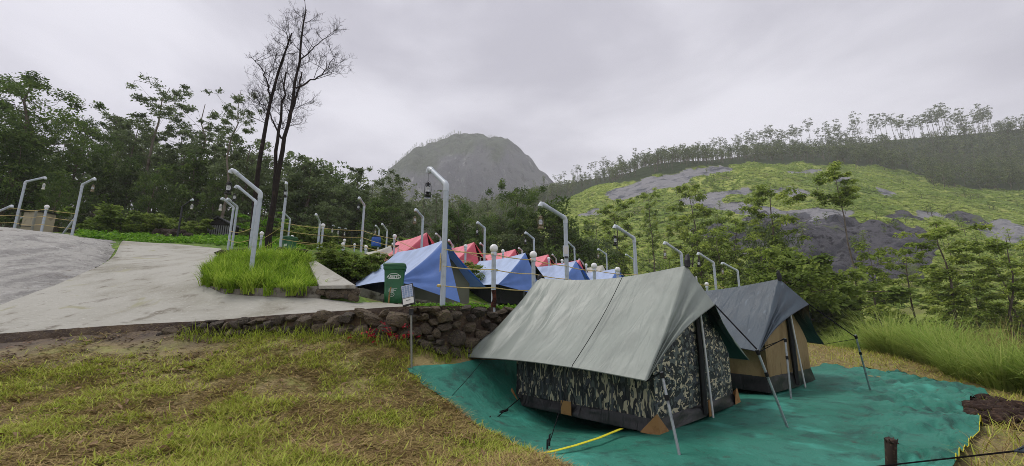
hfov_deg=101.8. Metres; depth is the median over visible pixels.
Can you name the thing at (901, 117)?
eucalyptus tree
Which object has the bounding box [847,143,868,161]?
eucalyptus tree
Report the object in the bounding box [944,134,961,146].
eucalyptus tree
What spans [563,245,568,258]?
control box
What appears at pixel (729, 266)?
pipe lamp post
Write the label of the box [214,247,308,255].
stone parapet
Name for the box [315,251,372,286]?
bank weeds
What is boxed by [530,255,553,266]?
pink tent
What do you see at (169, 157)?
round tree
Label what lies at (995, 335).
shrub
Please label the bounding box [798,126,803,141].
eucalyptus tree
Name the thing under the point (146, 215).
shrub
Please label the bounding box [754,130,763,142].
eucalyptus tree
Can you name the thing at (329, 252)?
shrub
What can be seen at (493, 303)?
rusty wrap
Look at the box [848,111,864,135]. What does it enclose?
eucalyptus tree
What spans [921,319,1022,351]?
grass tussock
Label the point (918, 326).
grass tussock
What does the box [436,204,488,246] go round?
round tree
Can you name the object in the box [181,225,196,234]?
shrub
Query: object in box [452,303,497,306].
concrete strip
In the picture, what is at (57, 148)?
silver oak
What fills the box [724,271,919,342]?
shrub
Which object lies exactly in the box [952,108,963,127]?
eucalyptus tree
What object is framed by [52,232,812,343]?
terrace ground
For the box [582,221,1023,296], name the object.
slope trees
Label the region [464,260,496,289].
shrub
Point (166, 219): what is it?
shrub
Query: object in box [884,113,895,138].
eucalyptus tree
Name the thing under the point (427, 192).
lantern
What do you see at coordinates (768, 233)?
tree
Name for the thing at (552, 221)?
round tree
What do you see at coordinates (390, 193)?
silver oak
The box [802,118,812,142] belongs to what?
eucalyptus tree
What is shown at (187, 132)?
thin tree
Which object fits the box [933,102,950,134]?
eucalyptus tree
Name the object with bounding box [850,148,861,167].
eucalyptus tree
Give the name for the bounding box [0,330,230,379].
leaf litter
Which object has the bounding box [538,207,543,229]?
lantern
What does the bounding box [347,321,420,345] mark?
red weed
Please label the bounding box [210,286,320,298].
planter bed
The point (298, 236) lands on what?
shrub
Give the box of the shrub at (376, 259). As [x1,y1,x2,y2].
[349,253,387,279]
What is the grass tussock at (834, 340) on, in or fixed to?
on the ground at (112, 345)
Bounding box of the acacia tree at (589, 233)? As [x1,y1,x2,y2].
[581,220,627,265]
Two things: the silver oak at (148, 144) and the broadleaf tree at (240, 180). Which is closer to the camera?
the broadleaf tree at (240, 180)
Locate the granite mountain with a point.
(472, 167)
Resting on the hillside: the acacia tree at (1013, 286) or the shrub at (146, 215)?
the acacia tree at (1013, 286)
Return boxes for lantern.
[224,173,231,195]
[232,189,236,201]
[424,173,430,197]
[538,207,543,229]
[613,229,617,245]
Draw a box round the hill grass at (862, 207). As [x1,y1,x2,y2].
[532,160,1023,309]
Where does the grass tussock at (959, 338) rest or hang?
on the ground at (112, 345)
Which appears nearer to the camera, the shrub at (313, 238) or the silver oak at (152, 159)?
the shrub at (313, 238)
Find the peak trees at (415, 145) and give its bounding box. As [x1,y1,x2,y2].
[379,131,497,181]
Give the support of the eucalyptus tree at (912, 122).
on the hillside
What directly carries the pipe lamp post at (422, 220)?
on the terrace ground at (473, 298)
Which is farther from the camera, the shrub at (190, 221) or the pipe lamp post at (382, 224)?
the shrub at (190, 221)
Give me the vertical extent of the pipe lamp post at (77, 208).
3.003 m
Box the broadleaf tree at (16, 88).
[0,70,113,227]
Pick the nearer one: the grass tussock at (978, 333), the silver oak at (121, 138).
the grass tussock at (978, 333)
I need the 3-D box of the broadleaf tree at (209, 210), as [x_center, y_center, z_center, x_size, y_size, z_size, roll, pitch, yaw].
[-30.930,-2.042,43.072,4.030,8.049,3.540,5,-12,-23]
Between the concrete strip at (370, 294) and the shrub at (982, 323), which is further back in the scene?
the shrub at (982, 323)
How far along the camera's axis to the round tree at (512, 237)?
50.80 m
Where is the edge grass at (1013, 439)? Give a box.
[948,412,1023,465]
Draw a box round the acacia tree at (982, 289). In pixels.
[943,270,1005,334]
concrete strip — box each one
[359,288,383,301]
[398,299,435,305]
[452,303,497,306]
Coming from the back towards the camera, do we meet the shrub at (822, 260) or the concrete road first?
the shrub at (822, 260)
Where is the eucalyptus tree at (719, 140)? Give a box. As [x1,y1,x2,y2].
[715,137,725,145]
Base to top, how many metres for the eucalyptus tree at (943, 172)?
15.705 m
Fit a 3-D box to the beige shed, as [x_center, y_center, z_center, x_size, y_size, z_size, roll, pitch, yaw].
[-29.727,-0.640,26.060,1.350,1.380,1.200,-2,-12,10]
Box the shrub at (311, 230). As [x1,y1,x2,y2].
[303,225,326,237]
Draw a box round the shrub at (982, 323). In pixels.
[970,317,1010,332]
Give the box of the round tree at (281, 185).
[238,178,316,227]
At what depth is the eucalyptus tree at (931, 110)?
435.18 m
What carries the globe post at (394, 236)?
on the terrace ground at (473, 298)
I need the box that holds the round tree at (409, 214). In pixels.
[387,197,432,238]
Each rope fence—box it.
[0,209,74,228]
[228,226,281,246]
[282,222,414,254]
[443,249,722,290]
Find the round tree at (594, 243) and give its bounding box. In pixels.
[553,223,621,272]
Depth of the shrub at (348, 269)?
14.27 m
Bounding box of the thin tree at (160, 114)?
[121,72,193,223]
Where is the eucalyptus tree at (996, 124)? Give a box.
[992,121,1006,133]
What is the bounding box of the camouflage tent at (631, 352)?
[452,253,788,454]
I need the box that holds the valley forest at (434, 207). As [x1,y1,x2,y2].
[348,177,542,242]
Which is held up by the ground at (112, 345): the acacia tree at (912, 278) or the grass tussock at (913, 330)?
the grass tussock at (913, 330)
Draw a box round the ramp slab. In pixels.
[309,261,359,301]
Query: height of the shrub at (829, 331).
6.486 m
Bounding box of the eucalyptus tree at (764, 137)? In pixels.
[761,131,768,141]
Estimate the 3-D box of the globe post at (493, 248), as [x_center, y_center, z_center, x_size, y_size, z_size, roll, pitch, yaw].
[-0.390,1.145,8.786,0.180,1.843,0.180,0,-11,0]
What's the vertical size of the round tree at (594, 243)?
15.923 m
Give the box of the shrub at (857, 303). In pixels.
[812,289,872,326]
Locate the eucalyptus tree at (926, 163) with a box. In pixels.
[910,157,939,180]
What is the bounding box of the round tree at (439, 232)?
[428,220,457,245]
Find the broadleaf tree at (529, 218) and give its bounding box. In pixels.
[481,178,552,256]
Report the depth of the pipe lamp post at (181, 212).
25.73 m
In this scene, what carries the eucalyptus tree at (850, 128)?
on the hillside
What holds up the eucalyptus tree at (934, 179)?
on the hillside
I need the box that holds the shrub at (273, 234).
[249,227,277,235]
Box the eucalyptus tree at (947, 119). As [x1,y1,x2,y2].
[942,110,951,133]
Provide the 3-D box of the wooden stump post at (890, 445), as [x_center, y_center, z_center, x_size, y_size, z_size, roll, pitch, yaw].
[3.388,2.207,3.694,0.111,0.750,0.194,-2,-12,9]
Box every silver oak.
[26,139,89,210]
[59,135,97,230]
[73,110,133,214]
[82,122,146,204]
[97,117,164,210]
[114,133,162,208]
[138,142,168,210]
[151,123,200,205]
[188,124,243,208]
[214,154,243,215]
[231,151,278,222]
[337,166,383,238]
[368,168,412,238]
[511,201,561,253]
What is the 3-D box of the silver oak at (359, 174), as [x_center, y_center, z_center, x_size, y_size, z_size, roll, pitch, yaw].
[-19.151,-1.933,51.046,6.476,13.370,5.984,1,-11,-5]
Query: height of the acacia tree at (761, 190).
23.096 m
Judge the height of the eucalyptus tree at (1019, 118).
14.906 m
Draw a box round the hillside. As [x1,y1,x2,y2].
[2,129,1023,325]
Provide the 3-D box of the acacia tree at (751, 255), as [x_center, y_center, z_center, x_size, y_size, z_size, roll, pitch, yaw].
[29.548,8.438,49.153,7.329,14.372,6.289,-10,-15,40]
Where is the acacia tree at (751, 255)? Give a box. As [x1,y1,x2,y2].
[731,243,783,285]
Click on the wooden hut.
(221, 225)
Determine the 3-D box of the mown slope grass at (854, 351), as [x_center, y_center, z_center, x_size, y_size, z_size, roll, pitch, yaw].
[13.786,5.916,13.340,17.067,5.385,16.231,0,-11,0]
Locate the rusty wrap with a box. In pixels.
[491,290,495,307]
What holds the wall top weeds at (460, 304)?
on the retaining wall
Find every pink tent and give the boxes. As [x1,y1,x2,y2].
[384,233,433,260]
[452,242,486,268]
[486,249,518,259]
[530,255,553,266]
[555,260,588,272]
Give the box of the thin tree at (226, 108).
[201,87,268,218]
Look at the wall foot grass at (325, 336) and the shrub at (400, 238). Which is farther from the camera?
the shrub at (400, 238)
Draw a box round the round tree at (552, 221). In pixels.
[503,195,618,267]
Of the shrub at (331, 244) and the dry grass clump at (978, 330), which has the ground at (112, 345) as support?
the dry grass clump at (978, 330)
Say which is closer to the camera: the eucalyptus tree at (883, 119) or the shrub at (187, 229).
the shrub at (187, 229)
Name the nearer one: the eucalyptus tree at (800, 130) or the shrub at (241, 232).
the shrub at (241, 232)
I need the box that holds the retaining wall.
[0,305,513,357]
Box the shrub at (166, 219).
[142,215,181,227]
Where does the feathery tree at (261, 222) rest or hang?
on the terrace ground at (473, 298)
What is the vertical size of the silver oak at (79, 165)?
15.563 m
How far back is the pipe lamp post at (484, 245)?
20.47 m
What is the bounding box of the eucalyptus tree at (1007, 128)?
[995,123,1016,139]
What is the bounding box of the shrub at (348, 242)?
[345,238,367,248]
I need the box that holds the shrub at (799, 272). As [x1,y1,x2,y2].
[745,255,860,310]
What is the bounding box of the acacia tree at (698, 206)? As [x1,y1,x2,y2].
[664,184,727,290]
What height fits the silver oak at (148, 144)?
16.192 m
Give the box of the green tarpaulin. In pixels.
[407,359,987,465]
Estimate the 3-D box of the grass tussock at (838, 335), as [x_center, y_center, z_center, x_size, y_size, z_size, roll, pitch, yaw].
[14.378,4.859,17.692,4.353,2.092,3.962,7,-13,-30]
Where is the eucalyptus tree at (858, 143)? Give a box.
[855,137,868,151]
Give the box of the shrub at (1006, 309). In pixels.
[980,304,1023,313]
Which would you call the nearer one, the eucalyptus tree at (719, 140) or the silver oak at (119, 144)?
the silver oak at (119, 144)
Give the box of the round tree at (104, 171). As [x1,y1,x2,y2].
[70,154,155,229]
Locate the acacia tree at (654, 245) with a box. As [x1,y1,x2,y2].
[636,187,660,271]
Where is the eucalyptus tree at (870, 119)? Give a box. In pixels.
[866,114,880,135]
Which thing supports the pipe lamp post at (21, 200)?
on the terrace ground at (473, 298)
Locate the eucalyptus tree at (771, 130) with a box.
[764,125,773,136]
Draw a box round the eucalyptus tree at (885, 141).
[878,137,890,148]
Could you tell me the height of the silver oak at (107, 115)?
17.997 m
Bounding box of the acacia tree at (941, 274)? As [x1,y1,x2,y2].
[892,220,1000,331]
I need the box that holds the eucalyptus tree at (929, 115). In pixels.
[924,111,935,132]
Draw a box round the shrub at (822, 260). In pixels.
[754,246,871,326]
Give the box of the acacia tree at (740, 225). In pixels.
[703,212,762,285]
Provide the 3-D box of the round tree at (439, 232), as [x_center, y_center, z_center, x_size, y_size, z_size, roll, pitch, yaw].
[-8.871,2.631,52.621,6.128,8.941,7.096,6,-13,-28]
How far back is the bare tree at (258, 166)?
20.96 m
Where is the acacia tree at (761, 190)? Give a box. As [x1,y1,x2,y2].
[734,183,823,280]
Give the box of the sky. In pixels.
[0,0,1023,213]
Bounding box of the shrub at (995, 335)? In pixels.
[971,328,1023,345]
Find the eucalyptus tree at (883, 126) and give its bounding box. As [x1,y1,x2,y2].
[871,118,884,133]
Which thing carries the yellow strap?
on the green tarpaulin
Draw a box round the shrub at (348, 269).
[321,256,380,281]
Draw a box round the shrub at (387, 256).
[368,252,392,266]
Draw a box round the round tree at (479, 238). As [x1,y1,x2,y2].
[463,224,501,254]
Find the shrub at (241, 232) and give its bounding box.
[238,228,258,235]
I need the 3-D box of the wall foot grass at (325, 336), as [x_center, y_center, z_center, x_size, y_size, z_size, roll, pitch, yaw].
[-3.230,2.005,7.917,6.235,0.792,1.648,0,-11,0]
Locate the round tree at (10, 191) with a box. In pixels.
[0,123,59,226]
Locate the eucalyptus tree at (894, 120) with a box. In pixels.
[888,116,903,138]
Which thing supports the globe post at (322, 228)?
on the terrace ground at (473, 298)
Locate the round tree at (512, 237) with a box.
[490,226,551,257]
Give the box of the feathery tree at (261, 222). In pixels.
[231,206,288,236]
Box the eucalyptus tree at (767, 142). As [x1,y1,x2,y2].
[759,140,779,159]
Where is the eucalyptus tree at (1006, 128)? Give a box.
[995,122,1017,139]
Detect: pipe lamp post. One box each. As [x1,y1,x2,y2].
[0,205,13,211]
[13,177,46,227]
[62,177,95,234]
[176,199,193,238]
[220,197,234,249]
[226,198,238,248]
[228,168,262,268]
[234,185,256,250]
[279,181,287,246]
[282,211,290,235]
[315,213,320,247]
[358,197,364,251]
[381,223,387,247]
[414,208,423,247]
[426,167,448,305]
[476,221,485,260]
[524,231,534,250]
[538,202,568,279]
[568,241,575,260]
[597,248,607,269]
[612,224,637,274]
[663,241,683,265]
[696,252,716,289]
[721,262,739,286]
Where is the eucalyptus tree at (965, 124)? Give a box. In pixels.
[955,122,971,132]
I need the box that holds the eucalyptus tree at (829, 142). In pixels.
[821,138,837,153]
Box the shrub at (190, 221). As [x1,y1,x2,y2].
[173,217,197,229]
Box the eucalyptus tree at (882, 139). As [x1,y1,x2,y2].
[872,134,891,146]
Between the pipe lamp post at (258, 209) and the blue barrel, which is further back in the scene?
the blue barrel
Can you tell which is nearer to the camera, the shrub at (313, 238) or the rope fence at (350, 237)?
the rope fence at (350, 237)
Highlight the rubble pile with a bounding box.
[152,228,193,236]
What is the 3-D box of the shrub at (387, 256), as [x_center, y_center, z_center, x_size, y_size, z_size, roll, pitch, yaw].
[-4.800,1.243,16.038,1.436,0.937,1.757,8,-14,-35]
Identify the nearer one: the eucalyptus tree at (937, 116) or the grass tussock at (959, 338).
the grass tussock at (959, 338)
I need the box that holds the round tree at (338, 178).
[265,167,363,231]
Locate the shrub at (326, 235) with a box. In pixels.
[313,234,337,246]
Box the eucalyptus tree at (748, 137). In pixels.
[743,128,753,147]
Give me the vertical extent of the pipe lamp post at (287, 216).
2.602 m
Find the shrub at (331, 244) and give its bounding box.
[304,241,347,259]
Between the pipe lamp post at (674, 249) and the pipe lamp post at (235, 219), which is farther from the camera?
the pipe lamp post at (235, 219)
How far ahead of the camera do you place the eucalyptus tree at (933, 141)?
353.87 m
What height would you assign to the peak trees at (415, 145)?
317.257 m
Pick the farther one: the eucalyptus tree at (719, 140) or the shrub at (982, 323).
the eucalyptus tree at (719, 140)
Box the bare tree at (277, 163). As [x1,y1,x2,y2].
[241,0,354,248]
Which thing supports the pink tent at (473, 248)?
on the terrace ground at (473, 298)
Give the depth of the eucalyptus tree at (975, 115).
431.88 m
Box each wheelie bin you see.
[282,236,298,248]
[383,263,406,302]
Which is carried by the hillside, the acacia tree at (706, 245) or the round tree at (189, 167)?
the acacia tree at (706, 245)
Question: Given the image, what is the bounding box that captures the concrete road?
[0,241,410,332]
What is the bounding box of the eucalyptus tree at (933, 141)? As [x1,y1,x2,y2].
[924,136,940,151]
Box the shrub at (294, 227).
[273,225,305,238]
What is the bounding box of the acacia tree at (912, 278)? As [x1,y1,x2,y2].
[862,251,948,329]
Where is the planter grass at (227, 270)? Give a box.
[194,242,329,295]
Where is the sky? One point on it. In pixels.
(570, 83)
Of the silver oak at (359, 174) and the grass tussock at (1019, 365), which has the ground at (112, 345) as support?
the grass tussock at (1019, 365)
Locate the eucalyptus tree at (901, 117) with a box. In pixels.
[895,114,905,139]
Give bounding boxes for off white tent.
[366,245,398,260]
[587,265,605,271]
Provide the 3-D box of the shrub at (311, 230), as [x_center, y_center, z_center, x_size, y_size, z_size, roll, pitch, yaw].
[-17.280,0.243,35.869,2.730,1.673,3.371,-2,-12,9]
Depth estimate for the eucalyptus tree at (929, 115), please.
405.34 m
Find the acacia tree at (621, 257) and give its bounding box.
[593,198,643,275]
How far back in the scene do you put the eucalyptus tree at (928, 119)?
407.45 m
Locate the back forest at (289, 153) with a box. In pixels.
[26,140,358,214]
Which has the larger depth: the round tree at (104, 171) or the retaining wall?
the round tree at (104, 171)
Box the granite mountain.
[369,133,553,206]
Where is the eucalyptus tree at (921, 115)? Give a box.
[917,111,930,133]
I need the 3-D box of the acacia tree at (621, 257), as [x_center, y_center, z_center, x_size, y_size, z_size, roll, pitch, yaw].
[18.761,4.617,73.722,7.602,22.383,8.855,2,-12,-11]
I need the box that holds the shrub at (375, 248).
[362,238,391,251]
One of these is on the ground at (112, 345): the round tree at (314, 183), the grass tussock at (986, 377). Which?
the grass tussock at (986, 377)
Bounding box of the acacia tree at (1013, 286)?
[957,238,1023,343]
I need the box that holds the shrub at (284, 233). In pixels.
[274,229,296,237]
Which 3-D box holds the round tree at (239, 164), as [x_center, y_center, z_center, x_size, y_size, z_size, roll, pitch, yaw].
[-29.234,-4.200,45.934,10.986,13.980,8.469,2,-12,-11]
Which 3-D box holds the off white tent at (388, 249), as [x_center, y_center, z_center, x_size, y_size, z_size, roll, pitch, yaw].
[-6.784,1.311,20.509,3.202,1.432,4.214,11,-16,-43]
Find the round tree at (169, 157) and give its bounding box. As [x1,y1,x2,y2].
[132,145,218,224]
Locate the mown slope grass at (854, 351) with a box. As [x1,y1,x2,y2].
[807,342,1023,413]
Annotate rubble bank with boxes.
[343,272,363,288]
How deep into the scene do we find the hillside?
183.47 m
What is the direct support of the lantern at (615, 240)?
hanging from the pipe lamp post at (619, 228)
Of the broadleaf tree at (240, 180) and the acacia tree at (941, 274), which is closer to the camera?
the acacia tree at (941, 274)
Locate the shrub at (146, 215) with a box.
[125,212,177,232]
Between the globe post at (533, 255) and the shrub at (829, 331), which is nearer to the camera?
the globe post at (533, 255)
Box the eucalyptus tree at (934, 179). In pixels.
[928,171,939,185]
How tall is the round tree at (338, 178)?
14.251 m
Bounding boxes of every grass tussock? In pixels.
[813,330,852,347]
[817,332,853,348]
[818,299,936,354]
[818,324,855,345]
[822,317,893,351]
[832,316,911,351]
[845,311,975,344]
[850,310,974,340]
[853,315,921,358]
[872,308,1021,366]
[873,320,960,347]
[880,318,975,365]
[881,320,973,360]
[890,339,914,359]
[902,325,1011,376]
[907,318,1023,394]
[917,328,1014,368]
[920,320,1006,358]
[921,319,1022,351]
[923,345,997,382]
[955,337,1023,390]
[958,324,1023,390]
[959,338,1023,393]
[976,335,1023,381]
[977,345,1023,387]
[998,359,1023,382]
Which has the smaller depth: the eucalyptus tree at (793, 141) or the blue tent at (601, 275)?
the blue tent at (601, 275)
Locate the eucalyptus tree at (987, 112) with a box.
[982,105,992,129]
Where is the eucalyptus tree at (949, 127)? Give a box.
[937,126,958,138]
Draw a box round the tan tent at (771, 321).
[705,271,870,398]
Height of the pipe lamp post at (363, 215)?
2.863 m
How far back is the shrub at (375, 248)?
40.74 m
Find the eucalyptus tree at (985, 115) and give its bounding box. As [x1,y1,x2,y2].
[981,108,988,129]
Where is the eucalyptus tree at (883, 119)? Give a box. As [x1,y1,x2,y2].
[879,112,886,131]
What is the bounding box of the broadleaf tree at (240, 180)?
[225,179,271,230]
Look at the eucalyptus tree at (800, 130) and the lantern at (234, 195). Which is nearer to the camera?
the lantern at (234, 195)
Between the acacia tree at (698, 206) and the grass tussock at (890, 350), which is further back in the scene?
the acacia tree at (698, 206)
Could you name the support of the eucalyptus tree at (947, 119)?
on the hillside
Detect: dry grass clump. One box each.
[940,317,1018,347]
[969,311,1022,352]
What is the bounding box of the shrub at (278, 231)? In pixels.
[260,222,287,236]
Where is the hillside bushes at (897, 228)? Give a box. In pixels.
[537,169,1023,280]
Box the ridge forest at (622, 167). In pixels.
[527,119,1023,206]
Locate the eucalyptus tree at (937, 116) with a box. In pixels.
[932,108,943,137]
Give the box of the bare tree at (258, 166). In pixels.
[236,7,304,246]
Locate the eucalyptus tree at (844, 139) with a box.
[837,138,851,149]
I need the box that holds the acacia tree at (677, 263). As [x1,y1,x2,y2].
[665,209,727,283]
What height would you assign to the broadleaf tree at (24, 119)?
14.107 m
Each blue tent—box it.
[355,241,484,305]
[469,253,543,303]
[537,261,589,279]
[587,269,623,279]
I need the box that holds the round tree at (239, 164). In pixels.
[184,138,294,230]
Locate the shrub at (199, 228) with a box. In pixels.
[176,219,215,235]
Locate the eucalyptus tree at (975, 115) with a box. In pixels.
[969,109,978,131]
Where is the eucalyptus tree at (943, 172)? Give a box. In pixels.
[926,163,957,188]
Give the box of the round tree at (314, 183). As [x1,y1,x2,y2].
[249,153,359,238]
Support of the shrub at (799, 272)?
on the hillside
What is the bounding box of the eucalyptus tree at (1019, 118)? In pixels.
[1013,114,1023,126]
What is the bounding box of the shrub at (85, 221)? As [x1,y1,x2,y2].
[75,220,105,230]
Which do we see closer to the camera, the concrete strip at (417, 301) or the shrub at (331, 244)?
the concrete strip at (417, 301)
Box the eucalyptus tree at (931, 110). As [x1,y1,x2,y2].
[925,106,937,136]
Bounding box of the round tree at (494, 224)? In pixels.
[469,206,524,253]
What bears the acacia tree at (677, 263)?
on the terrace ground at (473, 298)
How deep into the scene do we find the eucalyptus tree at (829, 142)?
352.97 m
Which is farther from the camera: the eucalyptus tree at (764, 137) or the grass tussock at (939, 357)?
the eucalyptus tree at (764, 137)
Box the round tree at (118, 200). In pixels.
[62,163,145,227]
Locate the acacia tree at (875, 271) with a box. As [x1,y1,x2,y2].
[848,240,909,330]
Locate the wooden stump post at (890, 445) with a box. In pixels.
[884,436,898,465]
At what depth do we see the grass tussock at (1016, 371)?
8.46 m
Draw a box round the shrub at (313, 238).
[287,226,340,243]
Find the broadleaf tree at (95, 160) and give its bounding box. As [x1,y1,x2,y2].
[24,115,129,231]
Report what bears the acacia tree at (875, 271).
on the hillside
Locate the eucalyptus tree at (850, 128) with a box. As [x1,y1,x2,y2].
[846,120,856,135]
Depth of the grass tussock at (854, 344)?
16.17 m
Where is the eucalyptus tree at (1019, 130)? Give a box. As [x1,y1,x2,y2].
[1014,127,1023,137]
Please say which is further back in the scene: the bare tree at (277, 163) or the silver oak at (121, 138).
the silver oak at (121, 138)
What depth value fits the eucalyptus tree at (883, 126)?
425.56 m
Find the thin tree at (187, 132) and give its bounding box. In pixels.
[156,91,250,215]
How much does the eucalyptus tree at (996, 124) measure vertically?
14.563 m
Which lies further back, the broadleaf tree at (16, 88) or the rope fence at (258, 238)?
the broadleaf tree at (16, 88)
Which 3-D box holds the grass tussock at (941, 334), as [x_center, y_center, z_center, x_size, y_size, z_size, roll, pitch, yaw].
[12.311,3.000,12.087,3.545,1.831,3.837,-8,-14,36]
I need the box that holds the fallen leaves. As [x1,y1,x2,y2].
[0,336,512,465]
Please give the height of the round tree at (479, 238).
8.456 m
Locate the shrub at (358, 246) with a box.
[353,240,367,250]
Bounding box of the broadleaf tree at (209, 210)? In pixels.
[193,173,234,222]
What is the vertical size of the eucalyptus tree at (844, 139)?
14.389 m
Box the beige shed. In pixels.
[16,209,58,231]
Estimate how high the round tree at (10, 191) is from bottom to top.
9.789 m
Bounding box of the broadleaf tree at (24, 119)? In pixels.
[0,101,70,224]
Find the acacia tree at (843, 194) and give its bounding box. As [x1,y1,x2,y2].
[812,160,864,322]
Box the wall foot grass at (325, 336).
[174,318,473,362]
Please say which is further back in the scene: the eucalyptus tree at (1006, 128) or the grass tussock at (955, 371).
the eucalyptus tree at (1006, 128)
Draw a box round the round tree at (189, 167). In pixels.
[149,146,237,222]
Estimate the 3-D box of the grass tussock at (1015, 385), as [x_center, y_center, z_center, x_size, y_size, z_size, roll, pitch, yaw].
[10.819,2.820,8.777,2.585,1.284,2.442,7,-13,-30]
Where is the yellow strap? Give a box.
[536,428,622,454]
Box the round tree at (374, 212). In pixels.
[355,195,403,248]
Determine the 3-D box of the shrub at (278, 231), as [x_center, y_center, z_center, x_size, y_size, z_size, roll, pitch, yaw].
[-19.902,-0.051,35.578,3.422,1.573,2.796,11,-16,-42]
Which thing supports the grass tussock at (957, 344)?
on the ground at (112, 345)
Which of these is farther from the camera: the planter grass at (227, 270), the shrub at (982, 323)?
the shrub at (982, 323)
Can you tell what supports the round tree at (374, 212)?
on the terrace ground at (473, 298)
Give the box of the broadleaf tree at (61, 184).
[36,177,77,231]
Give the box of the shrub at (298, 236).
[291,229,316,244]
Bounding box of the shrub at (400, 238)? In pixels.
[382,236,410,244]
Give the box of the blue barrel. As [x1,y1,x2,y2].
[371,236,380,246]
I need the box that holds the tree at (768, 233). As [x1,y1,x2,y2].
[727,213,803,283]
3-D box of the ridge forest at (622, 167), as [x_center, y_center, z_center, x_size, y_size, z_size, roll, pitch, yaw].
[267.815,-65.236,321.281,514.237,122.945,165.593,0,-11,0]
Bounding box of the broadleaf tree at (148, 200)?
[118,172,174,225]
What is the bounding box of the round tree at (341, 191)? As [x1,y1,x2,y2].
[300,177,373,240]
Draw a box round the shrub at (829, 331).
[813,327,852,344]
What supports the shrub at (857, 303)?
on the terrace ground at (473, 298)
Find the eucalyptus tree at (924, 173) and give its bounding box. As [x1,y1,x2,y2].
[917,166,940,185]
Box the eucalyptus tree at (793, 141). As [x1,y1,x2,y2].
[788,139,800,155]
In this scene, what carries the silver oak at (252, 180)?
on the terrace ground at (473, 298)
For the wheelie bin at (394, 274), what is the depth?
10.22 m
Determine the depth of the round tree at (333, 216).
43.85 m
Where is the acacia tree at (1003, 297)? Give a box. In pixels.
[948,255,1023,337]
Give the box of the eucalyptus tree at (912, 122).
[908,115,915,137]
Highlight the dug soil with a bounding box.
[961,393,1023,431]
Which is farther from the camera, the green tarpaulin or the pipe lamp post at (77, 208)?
the pipe lamp post at (77, 208)
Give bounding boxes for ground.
[0,331,1023,465]
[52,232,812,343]
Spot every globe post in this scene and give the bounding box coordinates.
[40,205,49,231]
[259,231,263,247]
[320,223,324,246]
[393,234,396,254]
[464,244,467,262]
[490,244,497,311]
[530,251,536,285]
[591,263,596,279]
[615,267,619,277]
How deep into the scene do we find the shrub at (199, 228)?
32.21 m
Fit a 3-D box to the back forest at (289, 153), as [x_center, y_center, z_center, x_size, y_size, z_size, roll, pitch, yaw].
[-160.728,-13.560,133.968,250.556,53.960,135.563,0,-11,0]
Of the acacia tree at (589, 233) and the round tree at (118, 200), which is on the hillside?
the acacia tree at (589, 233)
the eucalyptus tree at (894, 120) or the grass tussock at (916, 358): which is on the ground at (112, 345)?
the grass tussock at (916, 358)
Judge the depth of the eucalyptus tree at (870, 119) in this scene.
440.88 m
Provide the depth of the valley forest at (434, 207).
133.91 m
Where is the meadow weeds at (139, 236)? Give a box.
[74,228,341,250]
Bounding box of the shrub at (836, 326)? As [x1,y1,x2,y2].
[821,320,863,335]
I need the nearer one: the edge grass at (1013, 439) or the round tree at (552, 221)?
the edge grass at (1013, 439)
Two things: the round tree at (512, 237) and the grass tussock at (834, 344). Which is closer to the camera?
the grass tussock at (834, 344)
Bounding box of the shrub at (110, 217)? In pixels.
[57,201,173,233]
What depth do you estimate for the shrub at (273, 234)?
33.82 m
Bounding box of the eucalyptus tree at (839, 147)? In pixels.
[830,141,851,161]
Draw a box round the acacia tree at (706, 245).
[687,226,748,289]
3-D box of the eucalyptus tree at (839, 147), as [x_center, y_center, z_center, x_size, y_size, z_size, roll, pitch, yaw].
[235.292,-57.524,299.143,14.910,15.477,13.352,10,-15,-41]
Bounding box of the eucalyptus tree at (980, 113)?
[975,103,986,132]
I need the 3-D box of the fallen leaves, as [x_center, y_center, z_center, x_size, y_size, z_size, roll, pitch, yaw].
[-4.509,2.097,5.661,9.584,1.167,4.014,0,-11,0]
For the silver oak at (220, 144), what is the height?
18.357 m
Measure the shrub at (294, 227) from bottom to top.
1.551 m
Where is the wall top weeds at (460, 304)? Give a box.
[411,301,515,309]
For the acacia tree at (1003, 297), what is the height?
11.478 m
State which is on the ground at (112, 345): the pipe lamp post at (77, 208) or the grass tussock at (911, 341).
the grass tussock at (911, 341)
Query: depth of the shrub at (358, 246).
42.76 m
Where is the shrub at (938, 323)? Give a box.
[918,317,976,333]
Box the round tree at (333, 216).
[297,199,353,240]
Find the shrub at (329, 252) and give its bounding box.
[309,247,365,273]
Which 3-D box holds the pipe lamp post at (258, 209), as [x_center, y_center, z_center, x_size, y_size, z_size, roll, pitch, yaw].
[-7.074,-0.104,10.796,0.923,3.281,0.119,2,-12,-9]
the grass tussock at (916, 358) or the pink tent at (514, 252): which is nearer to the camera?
the grass tussock at (916, 358)
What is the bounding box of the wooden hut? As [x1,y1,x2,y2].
[207,216,243,235]
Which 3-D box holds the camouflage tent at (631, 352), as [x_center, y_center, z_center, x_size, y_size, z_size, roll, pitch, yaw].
[1.632,1.692,7.098,5.084,2.568,4.711,11,-16,-43]
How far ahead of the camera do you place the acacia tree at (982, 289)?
39.29 m
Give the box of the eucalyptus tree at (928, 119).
[922,115,932,129]
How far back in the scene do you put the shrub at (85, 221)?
32.88 m
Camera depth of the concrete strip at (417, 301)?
11.34 m
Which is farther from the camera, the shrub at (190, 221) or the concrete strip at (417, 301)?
the shrub at (190, 221)

